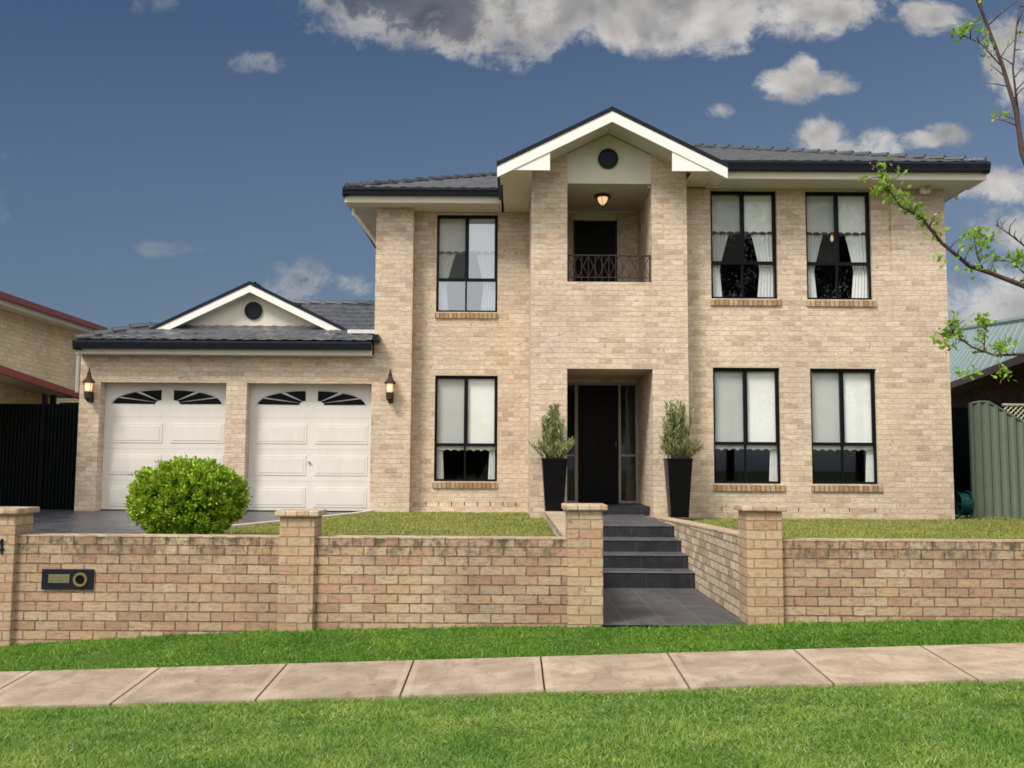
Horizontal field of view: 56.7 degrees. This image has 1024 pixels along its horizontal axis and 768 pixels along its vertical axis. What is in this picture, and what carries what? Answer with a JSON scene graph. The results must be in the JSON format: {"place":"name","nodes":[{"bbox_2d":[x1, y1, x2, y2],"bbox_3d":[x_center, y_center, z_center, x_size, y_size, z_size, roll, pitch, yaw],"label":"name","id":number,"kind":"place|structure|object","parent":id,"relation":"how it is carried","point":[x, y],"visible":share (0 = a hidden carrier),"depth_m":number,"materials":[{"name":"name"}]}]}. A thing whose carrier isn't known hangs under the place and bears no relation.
{"place":"outdoors","nodes":[
{"label":"outdoors","id":0,"kind":"place"},
{"bbox_2d":[33,509,350,533],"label":"driveway","id":1,"kind":"structure","parent":0,"point":[87,522],"depth_m":15.68,"materials":[{"name":"grey concrete"}]},
{"bbox_2d":[143,510,373,533],"bbox_3d":[-3.856,2.216,15.011,0.241,0.085,8.184,-1,-5,15],"label":"driveway edging","id":2,"kind":"object","parent":1,"relation":"on","point":[278,521],"visible":0.23,"depth_m":15.12,"materials":[{"name":"beige concrete"}]},
{"bbox_2d":[0,618,1023,767],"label":"verge","id":3,"kind":"structure","parent":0,"point":[314,717],"depth_m":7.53,"materials":[{"name":"green plant"}]},
{"bbox_2d":[0,503,607,646],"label":"brick fence","id":4,"kind":"object","parent":3,"relation":"on","point":[300,572],"visible":0.8,"depth_m":9.77,"materials":[{"name":"beige brick"}]},
{"bbox_2d":[0,539,4,553],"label":"house number","id":5,"kind":"object","parent":4,"relation":"attached to","point":[1,548],"visible":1,"depth_m":9.74,"materials":[{"name":"black metal"}]},
{"bbox_2d":[41,569,93,589],"bbox_3d":[-4.573,2.009,9.761,0.530,0.207,0.042,0,-5,0],"label":"letterbox","id":6,"kind":"object","parent":4,"relation":"attached to","point":[69,579],"visible":1,"depth_m":9.75,"materials":[{"name":"black metal"}]},
{"bbox_2d":[0,643,1023,709],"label":"footpath","id":7,"kind":"structure","parent":3,"relation":"on","point":[658,672],"depth_m":8.16,"materials":[{"name":"concrete"}]},
{"bbox_2d":[648,504,1023,625],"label":"brick fence","id":8,"kind":"object","parent":3,"relation":"on","point":[756,568],"visible":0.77,"depth_m":9.79,"materials":[{"name":"beige brick"}]},
{"bbox_2d":[858,0,1023,382],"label":"street tree","id":9,"kind":"object","parent":3,"relation":"on","point":[1015,261],"visible":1,"depth_m":7.89,"materials":[{"name":"green plant"}]},
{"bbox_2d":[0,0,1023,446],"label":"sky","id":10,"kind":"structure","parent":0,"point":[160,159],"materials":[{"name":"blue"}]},
{"bbox_2d":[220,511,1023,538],"bbox_3d":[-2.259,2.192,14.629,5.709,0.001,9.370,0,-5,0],"label":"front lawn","id":11,"kind":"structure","parent":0,"point":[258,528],"depth_m":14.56,"materials":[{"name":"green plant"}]},
{"bbox_2d":[122,455,252,533],"bbox_3d":[-4.059,1.439,11.924,1.543,1.108,1.327,0,-5,0],"label":"round bush","id":12,"kind":"object","parent":11,"relation":"on","point":[181,495],"visible":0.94,"depth_m":11.52,"materials":[{"name":"green plant"}]},
{"bbox_2d":[410,511,527,512],"bbox_3d":[-1.198,2.592,19.179,3.136,0.050,0.125,0,-5,0],"label":"edging strip","id":13,"kind":"object","parent":11,"relation":"on","point":[477,511],"visible":0.14,"depth_m":19.12,"materials":[{"name":"beige concrete"}]},
{"bbox_2d":[603,588,743,625],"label":"entry path","id":14,"kind":"structure","parent":0,"point":[653,606],"depth_m":10.83,"materials":[{"name":"grey tile"}]},
{"bbox_2d":[603,514,694,588],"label":"entry steps","id":15,"kind":"structure","parent":14,"relation":"on","point":[641,551],"depth_m":13.12,"materials":[{"name":"tile"}]},
{"bbox_2d":[541,458,567,510],"bbox_3d":[0.748,1.831,16.835,0.452,1.023,0.452,0,-5,0],"label":"planter pot","id":16,"kind":"object","parent":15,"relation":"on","point":[554,470],"visible":0.9,"depth_m":16.65,"materials":[{"name":"black plastic"}]},
{"bbox_2d":[528,403,574,457],"bbox_3d":[0.758,0.843,16.840,0.906,1.075,0.782,-4,-7,43],"label":"potted shrub","id":17,"kind":"object","parent":16,"relation":"in","point":[552,436],"visible":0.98,"depth_m":16.85,"materials":[{"name":"green plant"}]},
{"bbox_2d":[689,514,1023,538],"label":"side lawn","id":18,"kind":"structure","parent":0,"point":[893,528],"depth_m":14.48,"materials":[{"name":"green plant"}]},
{"bbox_2d":[72,106,990,519],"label":"brick house","id":19,"kind":"structure","parent":18,"relation":"on","point":[758,318],"depth_m":18.83,"materials":[{"name":"brick"}]},
{"bbox_2d":[82,368,94,401],"bbox_3d":[-8.482,0.021,19.031,0.236,0.700,0.267,0,-5,0],"label":"wall lantern","id":20,"kind":"object","parent":19,"relation":"attached to","point":[88,380],"depth_m":18.96,"materials":[{"name":"metal"}]},
{"bbox_2d":[101,383,225,510],"bbox_3d":[-7.049,1.286,19.343,2.543,2.594,0.069,0,-5,0],"label":"garage door","id":21,"kind":"structure","parent":19,"relation":"in","point":[144,424],"depth_m":19.35,"materials":[{"name":"white paint"}]},
{"bbox_2d":[247,384,371,511],"bbox_3d":[-4.102,1.303,19.331,2.516,2.594,0.094,0,-5,0],"label":"garage door","id":22,"kind":"structure","parent":19,"relation":"in","point":[310,445],"depth_m":19.32,"materials":[{"name":"white paint"}]},
{"bbox_2d":[384,369,395,402],"bbox_3d":[-2.443,0.039,19.033,0.236,0.700,0.267,0,-5,0],"label":"wall lantern","id":23,"kind":"object","parent":19,"relation":"attached to","point":[389,381],"depth_m":18.95,"materials":[{"name":"metal"}]},
{"bbox_2d":[433,376,497,487],"bbox_3d":[-0.952,0.979,19.470,1.307,2.298,0.233,0,-5,0],"label":"window","id":24,"kind":"structure","parent":19,"relation":"in","point":[466,407],"depth_m":19.54,"materials":[{"name":"white glass"}]},
{"bbox_2d":[435,215,497,318],"bbox_3d":[-0.942,-2.436,19.767,1.288,2.189,0.233,0,-5,0],"label":"window","id":25,"kind":"structure","parent":19,"relation":"in","point":[456,234],"depth_m":19.86,"materials":[{"name":"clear glass"}]},
{"bbox_2d":[573,214,616,281],"bbox_3d":[1.713,-2.664,19.540,0.898,1.892,0.092,0,-5,0],"label":"balcony door","id":26,"kind":"structure","parent":19,"relation":"in","point":[594,234],"depth_m":19.55,"materials":[{"name":"black paint"}]},
{"bbox_2d":[567,383,637,502],"bbox_3d":[1.789,1.193,19.280,1.530,2.439,0.100,0,-5,0],"label":"front door","id":27,"kind":"structure","parent":19,"relation":"in","point":[602,418],"depth_m":19.26,"materials":[{"name":"paint"}]},
{"bbox_2d":[595,193,610,205],"bbox_3d":[1.758,-3.582,18.381,0.310,0.273,0.310,0,-5,0],"label":"ceiling lamp","id":28,"kind":"object","parent":19,"relation":"hanging from","point":[602,198],"visible":0.99,"depth_m":18.31,"materials":[{"name":"glass"}]},
{"bbox_2d":[710,191,781,305],"bbox_3d":[4.396,-2.565,17.994,1.324,2.212,0.233,0,-5,0],"label":"window","id":29,"kind":"structure","parent":19,"relation":"in","point":[731,212],"depth_m":18.08,"materials":[{"name":"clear glass"}]},
{"bbox_2d":[713,368,784,490],"bbox_3d":[4.381,0.844,17.697,1.317,2.290,0.233,0,-5,0],"label":"window","id":30,"kind":"structure","parent":19,"relation":"in","point":[745,400],"depth_m":17.76,"materials":[{"name":"white glass"}]},
{"bbox_2d":[805,192,876,306],"bbox_3d":[6.188,-2.549,17.994,1.307,2.216,0.233,0,-5,0],"label":"window","id":31,"kind":"structure","parent":19,"relation":"in","point":[836,214],"depth_m":18.08,"materials":[{"name":"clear glass"}]},
{"bbox_2d":[810,369,882,491],"bbox_3d":[6.186,0.857,17.697,1.299,2.281,0.233,0,-5,0],"label":"window","id":32,"kind":"structure","parent":19,"relation":"in","point":[843,415],"depth_m":17.76,"materials":[{"name":"white glass"}]},
{"bbox_2d":[919,185,930,193],"bbox_3d":[7.776,-3.665,17.850,0.340,0.170,0.230,0,-5,0],"label":"security light","id":33,"kind":"object","parent":19,"relation":"attached to","point":[925,189],"visible":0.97,"depth_m":17.78,"materials":[{"name":"white paint"}]},
{"bbox_2d":[663,458,692,517],"bbox_3d":[2.948,1.838,16.836,0.452,1.037,0.452,0,-5,0],"label":"planter pot","id":34,"kind":"object","parent":18,"relation":"on","point":[678,473],"visible":1,"depth_m":16.65,"materials":[{"name":"black plastic"}]},
{"bbox_2d":[658,399,703,457],"bbox_3d":[2.968,0.819,16.910,0.846,1.136,0.720,-3,-6,31],"label":"potted shrub","id":35,"kind":"object","parent":34,"relation":"on","point":[675,445],"visible":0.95,"depth_m":16.79,"materials":[{"name":"green plant"}]},
{"bbox_2d":[954,491,974,518],"bbox_3d":[8.442,2.263,17.775,0.296,0.531,0.514,0,-5,0],"label":"hose reel","id":36,"kind":"object","parent":18,"relation":"on","point":[963,504],"visible":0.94,"depth_m":17.65,"materials":[{"name":"teal plastic"}]},
{"bbox_2d":[951,407,1017,514],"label":"side gate","id":37,"kind":"structure","parent":18,"relation":"on","point":[961,451],"depth_m":19.86,"materials":[{"name":"metal"}]},
{"bbox_2d":[949,315,1023,419],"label":"neighbour house","id":38,"kind":"structure","parent":18,"relation":"on","point":[985,386],"depth_m":23.82,"materials":[{"name":"metal"}]},
{"bbox_2d":[1002,403,1023,420],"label":"lattice panel","id":39,"kind":"object","parent":38,"relation":"attached to","point":[1012,404],"visible":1,"depth_m":18.74,"materials":[{"name":"beige wood"}]},
{"bbox_2d":[968,401,1023,519],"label":"sheet metal fence","id":40,"kind":"object","parent":18,"relation":"on","point":[996,439],"visible":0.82,"depth_m":18.56,"materials":[{"name":"green metal"}]},
{"label":"side yard","id":41,"kind":"structure","parent":0,"visible":0},
{"bbox_2d":[0,393,78,509],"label":"side gate","id":42,"kind":"structure","parent":41,"relation":"on","point":[38,449],"depth_m":19.58,"materials":[{"name":"metal"}]},
{"bbox_2d":[0,291,107,403],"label":"neighbour house","id":43,"kind":"structure","parent":41,"relation":"on","point":[36,339],"depth_m":21.31,"materials":[{"name":"yellow brick"}]},
{"bbox_2d":[0,365,78,403],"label":"carport","id":44,"kind":"object","parent":43,"relation":"attached to","point":[22,381],"visible":0.45,"depth_m":20.23,"materials":[{"name":"red metal"}]}
]}

